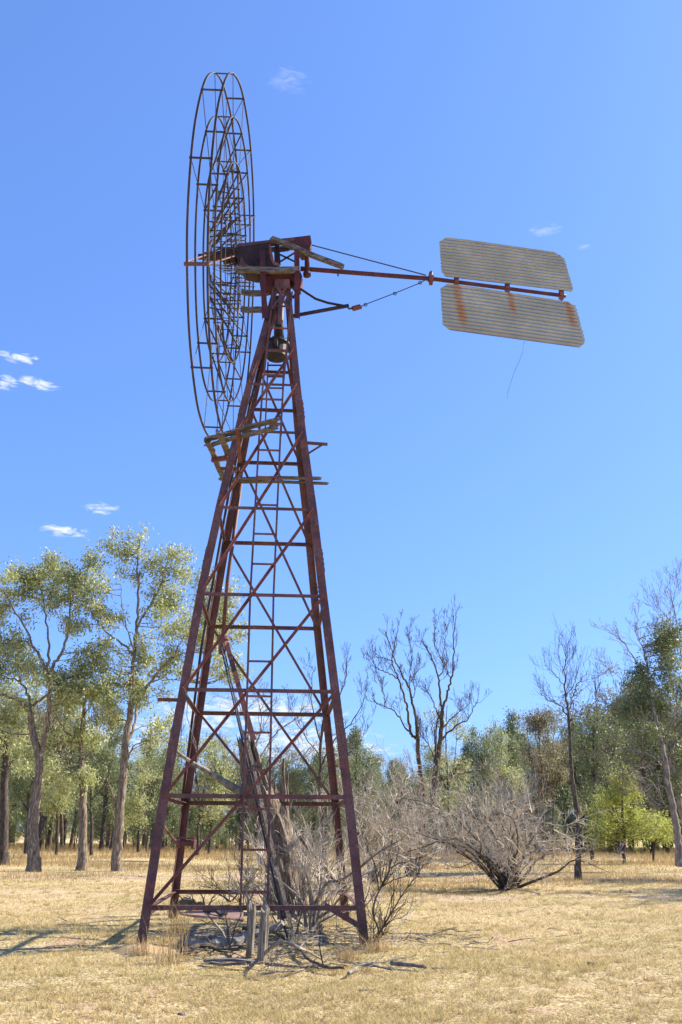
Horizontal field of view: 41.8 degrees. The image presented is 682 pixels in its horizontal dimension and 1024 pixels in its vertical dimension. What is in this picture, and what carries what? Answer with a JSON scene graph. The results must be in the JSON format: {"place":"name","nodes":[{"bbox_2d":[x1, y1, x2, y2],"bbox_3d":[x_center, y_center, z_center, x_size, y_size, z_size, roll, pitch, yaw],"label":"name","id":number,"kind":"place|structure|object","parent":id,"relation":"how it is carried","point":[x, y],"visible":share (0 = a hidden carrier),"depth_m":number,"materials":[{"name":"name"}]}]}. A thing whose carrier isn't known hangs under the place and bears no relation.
{"place":"outdoors","nodes":[
{"label":"outdoors","id":0,"kind":"place"},
{"bbox_2d":[0,831,681,1023],"bbox_3d":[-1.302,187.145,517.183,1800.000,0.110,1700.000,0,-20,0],"label":"ground","id":1,"kind":"structure","parent":0,"point":[571,1003],"depth_m":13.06,"materials":[{"name":"plant"}]},
{"bbox_2d":[0,720,22,824],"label":"cypress pine","id":2,"kind":"object","parent":1,"relation":"on","point":[2,731],"visible":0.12,"depth_m":75.89,"materials":[{"name":"plant"}]},
{"bbox_2d":[0,700,41,864],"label":"gum tree","id":3,"kind":"object","parent":1,"relation":"on","point":[4,821],"visible":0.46,"depth_m":44.95,"materials":[{"name":"green plant"}]},
{"bbox_2d":[0,654,42,768],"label":"gum tree","id":4,"kind":"object","parent":1,"relation":"on","point":[14,683],"visible":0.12,"depth_m":86.27,"materials":[{"name":"green plant"}]},
{"bbox_2d":[0,745,54,853],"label":"gum tree","id":5,"kind":"object","parent":1,"relation":"on","point":[17,789],"visible":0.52,"depth_m":55.37,"materials":[{"name":"green plant"}]},
{"bbox_2d":[13,755,55,838],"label":"cypress pine","id":6,"kind":"object","parent":1,"relation":"on","point":[49,819],"visible":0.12,"depth_m":84.79,"materials":[{"name":"green plant"}]},
{"bbox_2d":[0,658,89,823],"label":"gum tree","id":7,"kind":"object","parent":1,"relation":"on","point":[39,690],"visible":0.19,"depth_m":80.58,"materials":[{"name":"green plant"}]},
{"bbox_2d":[0,680,90,850],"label":"gum tree","id":8,"kind":"object","parent":1,"relation":"on","point":[41,824],"visible":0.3,"depth_m":74.71,"materials":[{"name":"green plant"}]},
{"bbox_2d":[26,745,78,854],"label":"gum tree","id":9,"kind":"object","parent":1,"relation":"on","point":[53,808],"visible":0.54,"depth_m":58.63,"materials":[{"name":"green plant"}]},
{"bbox_2d":[0,546,112,871],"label":"gum tree","id":10,"kind":"object","parent":1,"relation":"on","point":[29,580],"visible":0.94,"depth_m":39.64,"materials":[{"name":"green plant"}]},
{"bbox_2d":[3,667,113,870],"bbox_3d":[-12.642,11.275,39.917,5.027,8.831,2.943,-4,-20,11],"label":"gum tree","id":11,"kind":"object","parent":1,"relation":"on","point":[79,740],"visible":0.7,"depth_m":40.13,"materials":[{"name":"green plant"}]},
{"bbox_2d":[45,726,73,848],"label":"bare tree","id":12,"kind":"object","parent":1,"relation":"on","point":[62,829],"visible":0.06,"depth_m":83.42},
{"bbox_2d":[47,727,93,846],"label":"gum tree","id":13,"kind":"object","parent":1,"relation":"on","point":[49,839],"visible":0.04,"depth_m":85.91,"materials":[{"name":"green plant"}]},
{"bbox_2d":[55,735,106,845],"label":"gum tree","id":14,"kind":"object","parent":1,"relation":"on","point":[65,822],"depth_m":94.29,"materials":[{"name":"green plant"}]},
{"bbox_2d":[69,677,104,846],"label":"bare tree","id":15,"kind":"object","parent":1,"relation":"on","point":[72,837],"visible":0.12,"depth_m":89.58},
{"bbox_2d":[63,737,127,854],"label":"gum tree","id":16,"kind":"object","parent":1,"relation":"on","point":[106,757],"visible":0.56,"depth_m":57.13,"materials":[{"name":"green plant"}]},
{"bbox_2d":[66,698,138,850],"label":"cypress pine","id":17,"kind":"object","parent":1,"relation":"on","point":[105,809],"visible":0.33,"depth_m":75.44,"materials":[{"name":"green plant"}]},
{"bbox_2d":[87,761,129,847],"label":"cypress pine","id":18,"kind":"object","parent":1,"relation":"on","point":[107,838],"visible":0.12,"depth_m":81.78,"materials":[{"name":"green plant"}]},
{"bbox_2d":[109,748,163,851],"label":"gum tree","id":19,"kind":"object","parent":1,"relation":"on","point":[132,803],"visible":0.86,"depth_m":62.50,"materials":[{"name":"green plant"}]},
{"bbox_2d":[121,933,157,956],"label":"grass tussock","id":20,"kind":"object","parent":1,"relation":"on","point":[144,949],"depth_m":12.28,"materials":[{"name":"plant"}]},
{"bbox_2d":[129,749,156,851],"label":"bare tree","id":21,"kind":"object","parent":1,"relation":"on","point":[146,838],"visible":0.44,"depth_m":70.18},
{"bbox_2d":[109,943,178,956],"bbox_3d":[-2.817,6.180,12.640,1.087,0.141,0.827,0,-20,0],"label":"soil heap","id":22,"kind":"object","parent":1,"relation":"on","point":[120,949],"visible":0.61,"depth_m":12.46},
{"bbox_2d":[124,744,172,845],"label":"cypress pine","id":23,"kind":"object","parent":1,"relation":"on","point":[143,832],"visible":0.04,"depth_m":94.67,"materials":[{"name":"green plant"}]},
{"bbox_2d":[130,737,182,847],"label":"gum tree","id":24,"kind":"object","parent":1,"relation":"on","point":[159,776],"visible":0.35,"depth_m":79.80,"materials":[{"name":"green plant"}]},
{"bbox_2d":[130,757,184,847],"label":"gum tree","id":25,"kind":"object","parent":1,"relation":"on","point":[179,791],"visible":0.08,"depth_m":81.86,"materials":[{"name":"green plant"}]},
{"bbox_2d":[70,522,253,871],"bbox_3d":[-8.090,7.815,39.957,8.386,15.996,5.533,0,-20,0],"label":"gum tree","id":26,"kind":"object","parent":1,"relation":"on","point":[133,684],"visible":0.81,"depth_m":40.33,"materials":[{"name":"green plant"}]},
{"bbox_2d":[140,745,191,850],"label":"cypress pine","id":27,"kind":"object","parent":1,"relation":"on","point":[174,790],"visible":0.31,"depth_m":75.52,"materials":[{"name":"green plant"}]},
{"bbox_2d":[156,898,194,936],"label":"grass tussock","id":28,"kind":"object","parent":1,"relation":"on","point":[181,926],"depth_m":14.55,"materials":[{"name":"plant"}]},
{"bbox_2d":[127,896,234,966],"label":"grass tussock","id":29,"kind":"object","parent":1,"relation":"on","point":[169,958],"depth_m":11.43,"materials":[{"name":"plant"}]},
{"bbox_2d":[148,732,241,854],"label":"sparse tree","id":30,"kind":"object","parent":1,"relation":"on","point":[214,790],"visible":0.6,"depth_m":52.59,"materials":[{"name":"green plant"}]},
{"bbox_2d":[178,882,227,915],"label":"fallen branch","id":31,"kind":"object","parent":1,"relation":"on","point":[189,901],"visible":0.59,"depth_m":18.62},
{"bbox_2d":[187,770,218,839],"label":"cypress pine","id":32,"kind":"object","parent":1,"relation":"on","point":[193,812],"visible":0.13,"depth_m":80.49,"materials":[{"name":"green plant"}]},
{"bbox_2d":[188,903,232,939],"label":"fallen branch","id":33,"kind":"object","parent":1,"relation":"on","point":[209,936],"visible":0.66,"depth_m":13.73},
{"bbox_2d":[180,910,242,921],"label":"concrete slab","id":34,"kind":"structure","parent":1,"relation":"on","point":[234,915],"depth_m":17.76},
{"bbox_2d":[180,886,245,955],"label":"fallen branch","id":35,"kind":"object","parent":1,"relation":"on","point":[202,946],"visible":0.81,"depth_m":12.46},
{"bbox_2d":[187,778,242,854],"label":"sparse tree","id":36,"kind":"object","parent":1,"relation":"on","point":[213,823],"visible":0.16,"depth_m":62.09,"materials":[{"name":"green plant"}]},
{"bbox_2d":[189,828,265,904],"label":"dead shrub","id":37,"kind":"object","parent":1,"relation":"on","point":[219,888],"visible":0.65,"depth_m":21.38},
{"bbox_2d":[203,958,255,963],"bbox_3d":[-1.438,5.740,11.438,0.692,0.054,0.126,-3,-20,8],"label":"grey board","id":38,"kind":"object","parent":1,"relation":"on","point":[248,961],"visible":0.99,"depth_m":11.40,"materials":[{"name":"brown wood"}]},
{"bbox_2d":[203,729,263,848],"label":"gum tree","id":39,"kind":"object","parent":1,"relation":"on","point":[223,759],"visible":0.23,"depth_m":86.19,"materials":[{"name":"green plant"}]},
{"bbox_2d":[183,881,284,950],"bbox_3d":[-1.569,6.062,13.398,1.503,0.970,0.530,11,-22,-28],"label":"fallen log","id":40,"kind":"object","parent":1,"relation":"on","point":[241,938],"visible":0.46,"depth_m":13.19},
{"bbox_2d":[165,730,308,919],"bbox_3d":[-1.911,5.612,16.266,2.731,3.269,0.867,0,-20,0],"label":"broken tree trunk","id":41,"kind":"object","parent":1,"relation":"on","point":[288,876],"visible":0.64,"depth_m":16.21,"materials":[{"name":"grey wood"}]},
{"bbox_2d":[246,901,255,958],"bbox_3d":[-1.241,5.791,12.324,0.121,0.801,0.100,-5,-21,15],"label":"wooden post","id":42,"kind":"object","parent":1,"relation":"on","point":[251,932],"visible":0.85,"depth_m":12.29,"materials":[{"name":"grey wood"}]},
{"bbox_2d":[239,752,268,846],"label":"cypress pine","id":43,"kind":"object","parent":1,"relation":"on","point":[264,763],"visible":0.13,"depth_m":80.49,"materials":[{"name":"green plant"}]},
{"bbox_2d":[216,484,295,941],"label":"leaning steel column","id":44,"kind":"structure","parent":1,"relation":"on","point":[223,646],"depth_m":16.55,"materials":[{"name":"metal"}]},
{"bbox_2d":[180,676,346,864],"bbox_3d":[-3.169,10.358,36.400,6.780,7.473,3.697,0,-20,0],"label":"dead tree","id":45,"kind":"object","parent":1,"relation":"on","point":[273,770],"visible":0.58,"depth_m":36.74,"materials":[{"name":"grey plant"}]},
{"bbox_2d":[257,900,269,963],"bbox_3d":[-1.044,5.657,11.989,0.156,0.829,0.119,-4,-20,12],"label":"wooden post","id":46,"kind":"object","parent":1,"relation":"on","point":[263,937],"visible":0.89,"depth_m":11.96,"materials":[{"name":"grey wood"}]},
{"bbox_2d":[263,758,289,904],"bbox_3d":[-1.306,6.956,19.395,0.638,3.107,0.626,-11,-23,29],"label":"tree stump","id":47,"kind":"object","parent":1,"relation":"on","point":[283,789],"visible":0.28,"depth_m":19.49,"materials":[{"name":"grey wood"}]},
{"bbox_2d":[243,905,313,975],"bbox_3d":[-0.867,5.198,10.812,1.032,0.823,0.608,-14,-24,34],"label":"stick","id":48,"kind":"object","parent":1,"relation":"on","point":[270,972],"visible":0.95,"depth_m":10.64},
{"bbox_2d":[263,744,298,789],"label":"gum tree","id":49,"kind":"object","parent":1,"relation":"on","point":[265,752],"visible":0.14,"depth_m":96.05,"materials":[{"name":"green plant"}]},
{"bbox_2d":[10,902,567,977],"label":"twig litter","id":50,"kind":"object","parent":1,"relation":"on","point":[207,931],"visible":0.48,"depth_m":13.91,"materials":[{"name":"wood"}]},
{"bbox_2d":[271,759,307,794],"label":"gum tree","id":51,"kind":"object","parent":1,"relation":"on","point":[279,776],"visible":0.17,"depth_m":85.23,"materials":[{"name":"green plant"}]},
{"bbox_2d":[219,789,363,924],"bbox_3d":[-0.766,6.347,16.534,3.035,2.589,2.828,8,-21,-21],"label":"dead shrub","id":52,"kind":"object","parent":1,"relation":"on","point":[319,860],"visible":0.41,"depth_m":16.86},
{"bbox_2d":[242,914,343,970],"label":"fallen branch","id":53,"kind":"object","parent":1,"relation":"on","point":[306,957],"visible":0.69,"depth_m":11.46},
{"bbox_2d":[262,921,323,974],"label":"fallen branch","id":54,"kind":"object","parent":1,"relation":"on","point":[272,946],"visible":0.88,"depth_m":10.74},
{"bbox_2d":[289,761,302,842],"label":"bare tree","id":55,"kind":"object","parent":1,"relation":"on","point":[293,790],"visible":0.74,"depth_m":70.03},
{"bbox_2d":[285,767,307,833],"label":"cypress pine","id":56,"kind":"object","parent":1,"relation":"on","point":[292,773],"visible":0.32,"depth_m":75.64,"materials":[{"name":"green plant"}]},
{"bbox_2d":[304,809,320,845],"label":"cypress pine","id":57,"kind":"object","parent":1,"relation":"on","point":[314,818],"visible":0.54,"depth_m":71.60,"materials":[{"name":"green plant"}]},
{"bbox_2d":[262,778,366,885],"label":"dead bush","id":58,"kind":"object","parent":1,"relation":"on","point":[329,829],"visible":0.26,"depth_m":29.19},
{"bbox_2d":[290,742,358,845],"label":"gum tree","id":59,"kind":"object","parent":1,"relation":"on","point":[308,774],"visible":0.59,"depth_m":76.69,"materials":[{"name":"green plant"}]},
{"bbox_2d":[282,641,375,855],"bbox_3d":[-0.673,11.442,43.726,4.853,10.228,3.274,0,-20,0],"label":"dead tree","id":60,"kind":"object","parent":1,"relation":"on","point":[321,762],"visible":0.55,"depth_m":43.52,"materials":[{"name":"grey plant"}]},
{"bbox_2d":[215,789,443,934],"bbox_3d":[-0.081,6.305,15.167,4.258,3.020,3.370,-7,-21,19],"label":"dead shrub","id":61,"kind":"object","parent":1,"relation":"on","point":[312,925],"visible":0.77,"depth_m":15.12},
{"bbox_2d":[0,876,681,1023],"bbox_3d":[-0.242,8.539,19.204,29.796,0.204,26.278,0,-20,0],"label":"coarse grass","id":62,"kind":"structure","parent":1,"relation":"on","point":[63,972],"depth_m":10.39,"materials":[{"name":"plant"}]},
{"bbox_2d":[327,943,371,960],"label":"grass tussock","id":63,"kind":"object","parent":1,"relation":"on","point":[346,955],"depth_m":11.89,"materials":[{"name":"plant"}]},
{"bbox_2d":[322,741,386,839],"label":"sparse tree","id":64,"kind":"object","parent":1,"relation":"on","point":[367,759],"visible":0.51,"depth_m":59.87,"materials":[{"name":"green plant"}]},
{"bbox_2d":[137,72,584,944],"bbox_3d":[1.087,-0.912,18.157,8.665,17.429,7.649,0,-20,0],"label":"windmill","id":65,"kind":"object","parent":1,"relation":"on","point":[467,308],"visible":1,"depth_m":18.25,"materials":[{"name":"metal"}]},
{"bbox_2d":[269,236,343,269],"bbox_3d":[-0.749,-5.668,19.528,1.663,0.781,0.116,1,-20,-2],"label":"wooden plank","id":66,"kind":"object","parent":65,"relation":"on","point":[308,253],"visible":1,"depth_m":19.49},
{"bbox_2d":[289,793,432,917],"bbox_3d":[0.421,7.280,18.788,2.764,2.578,3.362,-11,-22,28],"label":"dead shrub","id":67,"kind":"object","parent":1,"relation":"on","point":[370,879],"visible":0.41,"depth_m":18.96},
{"bbox_2d":[340,724,382,847],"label":"cypress pine","id":68,"kind":"object","parent":1,"relation":"on","point":[356,738],"visible":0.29,"depth_m":73.94,"materials":[{"name":"green plant"}]},
{"bbox_2d":[328,940,414,974],"bbox_3d":[0.446,5.525,11.053,1.132,0.422,0.576,8,-21,-20],"label":"stick","id":69,"kind":"object","parent":1,"relation":"on","point":[366,965],"visible":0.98,"depth_m":11.09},
{"bbox_2d":[360,754,390,849],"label":"cypress pine","id":70,"kind":"object","parent":1,"relation":"on","point":[384,801],"visible":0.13,"depth_m":86.69,"materials":[{"name":"green plant"}]},
{"bbox_2d":[355,929,397,954],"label":"grass tussock","id":71,"kind":"object","parent":1,"relation":"on","point":[377,945],"depth_m":12.48,"materials":[{"name":"plant"}]},
{"bbox_2d":[327,739,454,886],"bbox_3d":[1.719,10.371,30.548,4.556,5.170,5.466,0,-20,0],"label":"dead bush","id":72,"kind":"object","parent":1,"relation":"on","point":[381,829],"visible":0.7,"depth_m":29.71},
{"bbox_2d":[347,817,436,943],"bbox_3d":[0.741,5.501,13.237,1.290,1.871,1.664,0,-20,0],"label":"dead shrub","id":73,"kind":"object","parent":1,"relation":"on","point":[384,923],"visible":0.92,"depth_m":13.25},
{"bbox_2d":[361,610,437,836],"bbox_3d":[3.493,11.784,51.043,4.909,12.865,4.234,0,-20,0],"label":"dead tree","id":74,"kind":"object","parent":1,"relation":"on","point":[417,748],"visible":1,"depth_m":51.30,"materials":[{"name":"plant"}]},
{"bbox_2d":[382,768,419,852],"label":"cypress pine","id":75,"kind":"object","parent":1,"relation":"on","point":[401,798],"visible":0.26,"depth_m":75.44,"materials":[{"name":"green plant"}]},
{"bbox_2d":[390,960,426,968],"bbox_3d":[0.856,5.688,11.220,0.079,0.067,0.645,17,-25,-38],"label":"stick","id":76,"kind":"object","parent":1,"relation":"on","point":[398,963],"visible":0.98,"depth_m":11.24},
{"bbox_2d":[361,759,463,876],"bbox_3d":[2.966,12.109,35.453,3.969,4.533,4.866,-12,-23,31],"label":"dead bush","id":77,"kind":"object","parent":1,"relation":"on","point":[408,841],"visible":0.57,"depth_m":35.44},
{"bbox_2d":[427,772,459,850],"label":"cypress pine","id":78,"kind":"object","parent":1,"relation":"on","point":[444,774],"visible":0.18,"depth_m":75.24,"materials":[{"name":"green plant"}]},
{"bbox_2d":[402,594,490,823],"bbox_3d":[5.867,10.941,50.438,4.872,12.563,4.384,0,-20,0],"label":"dead tree","id":79,"kind":"object","parent":1,"relation":"on","point":[440,736],"visible":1,"depth_m":50.18,"materials":[{"name":"plant"}]},
{"bbox_2d":[413,699,481,852],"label":"sparse tree","id":80,"kind":"object","parent":1,"relation":"on","point":[428,754],"visible":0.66,"depth_m":63.50,"materials":[{"name":"green plant"}]},
{"bbox_2d":[452,754,479,847],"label":"cypress pine","id":81,"kind":"object","parent":1,"relation":"on","point":[461,779],"visible":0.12,"depth_m":82.54,"materials":[{"name":"green plant"}]},
{"bbox_2d":[454,725,489,848],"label":"cypress pine","id":82,"kind":"object","parent":1,"relation":"on","point":[469,749],"visible":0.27,"depth_m":78.90,"materials":[{"name":"green plant"}]},
{"bbox_2d":[463,715,509,842],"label":"sparse tree","id":83,"kind":"object","parent":1,"relation":"on","point":[487,745],"visible":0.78,"depth_m":67.38,"materials":[{"name":"green plant"}]},
{"bbox_2d":[361,742,628,890],"bbox_3d":[4.555,9.478,27.413,8.249,5.003,6.006,0,-20,0],"label":"dead bush","id":84,"kind":"object","parent":1,"relation":"on","point":[512,862],"visible":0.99,"depth_m":26.79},
{"bbox_2d":[467,716,527,840],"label":"sparse tree","id":85,"kind":"object","parent":1,"relation":"on","point":[504,768],"visible":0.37,"depth_m":69.41,"materials":[{"name":"green plant"}]},
{"bbox_2d":[428,745,588,871],"bbox_3d":[7.162,13.117,39.211,6.483,5.884,5.902,0,-20,0],"label":"dead bush","id":86,"kind":"object","parent":1,"relation":"on","point":[504,791],"visible":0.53,"depth_m":39.29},
{"bbox_2d":[485,734,544,848],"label":"cypress pine","id":87,"kind":"object","parent":1,"relation":"on","point":[513,754],"visible":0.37,"depth_m":73.56,"materials":[{"name":"green plant"}]},
{"bbox_2d":[485,706,551,831],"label":"cypress pine","id":88,"kind":"object","parent":1,"relation":"on","point":[512,729],"visible":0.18,"depth_m":91.79,"materials":[{"name":"green plant"}]},
{"bbox_2d":[508,714,567,798],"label":"gum tree","id":89,"kind":"object","parent":1,"relation":"on","point":[529,743],"visible":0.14,"depth_m":95.48,"materials":[{"name":"green plant"}]},
{"bbox_2d":[511,703,570,859],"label":"sparse tree","id":90,"kind":"object","parent":1,"relation":"on","point":[538,723],"visible":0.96,"depth_m":60.12,"materials":[{"name":"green plant"}]},
{"bbox_2d":[517,742,574,850],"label":"cypress pine","id":91,"kind":"object","parent":1,"relation":"on","point":[547,815],"visible":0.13,"depth_m":77.78,"materials":[{"name":"green plant"}]},
{"bbox_2d":[524,724,578,853],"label":"sparse tree","id":92,"kind":"object","parent":1,"relation":"on","point":[556,780],"visible":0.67,"depth_m":63.46,"materials":[{"name":"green plant"}]},
{"bbox_2d":[546,804,569,855],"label":"cypress pine","id":93,"kind":"object","parent":1,"relation":"on","point":[555,822],"visible":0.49,"depth_m":69.26,"materials":[{"name":"green plant"}]},
{"bbox_2d":[529,612,603,879],"bbox_3d":[9.046,9.023,35.025,2.991,10.187,2.525,-5,-21,16],"label":"dead tree","id":94,"kind":"object","parent":1,"relation":"on","point":[577,869],"visible":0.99,"depth_m":35.44,"materials":[{"name":"plant"}]},
{"bbox_2d":[544,716,614,851],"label":"cypress pine","id":95,"kind":"object","parent":1,"relation":"on","point":[575,779],"visible":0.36,"depth_m":77.13,"materials":[{"name":"green plant"}]},
{"bbox_2d":[552,702,633,859],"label":"dark tree","id":96,"kind":"object","parent":1,"relation":"on","point":[588,746],"visible":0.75,"depth_m":57.75,"materials":[{"name":"green plant"}]},
{"bbox_2d":[579,675,621,851],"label":"bare tree","id":97,"kind":"object","parent":1,"relation":"on","point":[606,786],"visible":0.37,"depth_m":77.41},
{"bbox_2d":[556,661,648,850],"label":"gum tree","id":98,"kind":"object","parent":1,"relation":"on","point":[610,726],"visible":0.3,"depth_m":85.51,"materials":[{"name":"green plant"}]},
{"bbox_2d":[590,722,643,850],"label":"cypress pine","id":99,"kind":"object","parent":1,"relation":"on","point":[613,791],"visible":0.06,"depth_m":86.83,"materials":[{"name":"green plant"}]},
{"bbox_2d":[580,761,670,863],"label":"lime green tree","id":100,"kind":"object","parent":1,"relation":"on","point":[633,813],"visible":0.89,"depth_m":51.93,"materials":[{"name":"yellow plant"}]},
{"bbox_2d":[598,720,652,850],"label":"cypress pine","id":101,"kind":"object","parent":1,"relation":"on","point":[632,844],"visible":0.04,"depth_m":91.43,"materials":[{"name":"green plant"}]},
{"bbox_2d":[572,593,681,866],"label":"wattle tree","id":102,"kind":"object","parent":1,"relation":"on","point":[645,701],"visible":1,"depth_m":42.64,"materials":[{"name":"green plant"}]},
{"bbox_2d":[608,678,681,854],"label":"cypress pine","id":103,"kind":"object","parent":1,"relation":"on","point":[653,742],"visible":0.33,"depth_m":78.08,"materials":[{"name":"green plant"}]},
{"bbox_2d":[620,685,681,852],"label":"cypress pine","id":104,"kind":"object","parent":1,"relation":"on","point":[668,848],"visible":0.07,"depth_m":84.27,"materials":[{"name":"green plant"}]},
{"bbox_2d":[632,809,679,860],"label":"lime green tree","id":105,"kind":"object","parent":1,"relation":"on","point":[666,830],"visible":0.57,"depth_m":54.31,"materials":[{"name":"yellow plant"}]},
{"bbox_2d":[635,555,681,823],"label":"wattle tree","id":106,"kind":"object","parent":1,"relation":"on","point":[674,771],"visible":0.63,"depth_m":44.22,"materials":[{"name":"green plant"}]},
{"bbox_2d":[653,733,681,842],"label":"cypress pine","id":107,"kind":"object","parent":1,"relation":"on","point":[673,785],"visible":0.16,"depth_m":79.55,"materials":[{"name":"green plant"}]},
{"bbox_2d":[0,842,681,903],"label":"tall dry grass","id":108,"kind":"structure","parent":0,"point":[214,853],"depth_m":43.88,"materials":[{"name":"plant"}]},
{"bbox_2d":[0,0,681,832],"label":"sky","id":109,"kind":"structure","parent":0,"point":[382,131],"materials":[{"name":"blue"}]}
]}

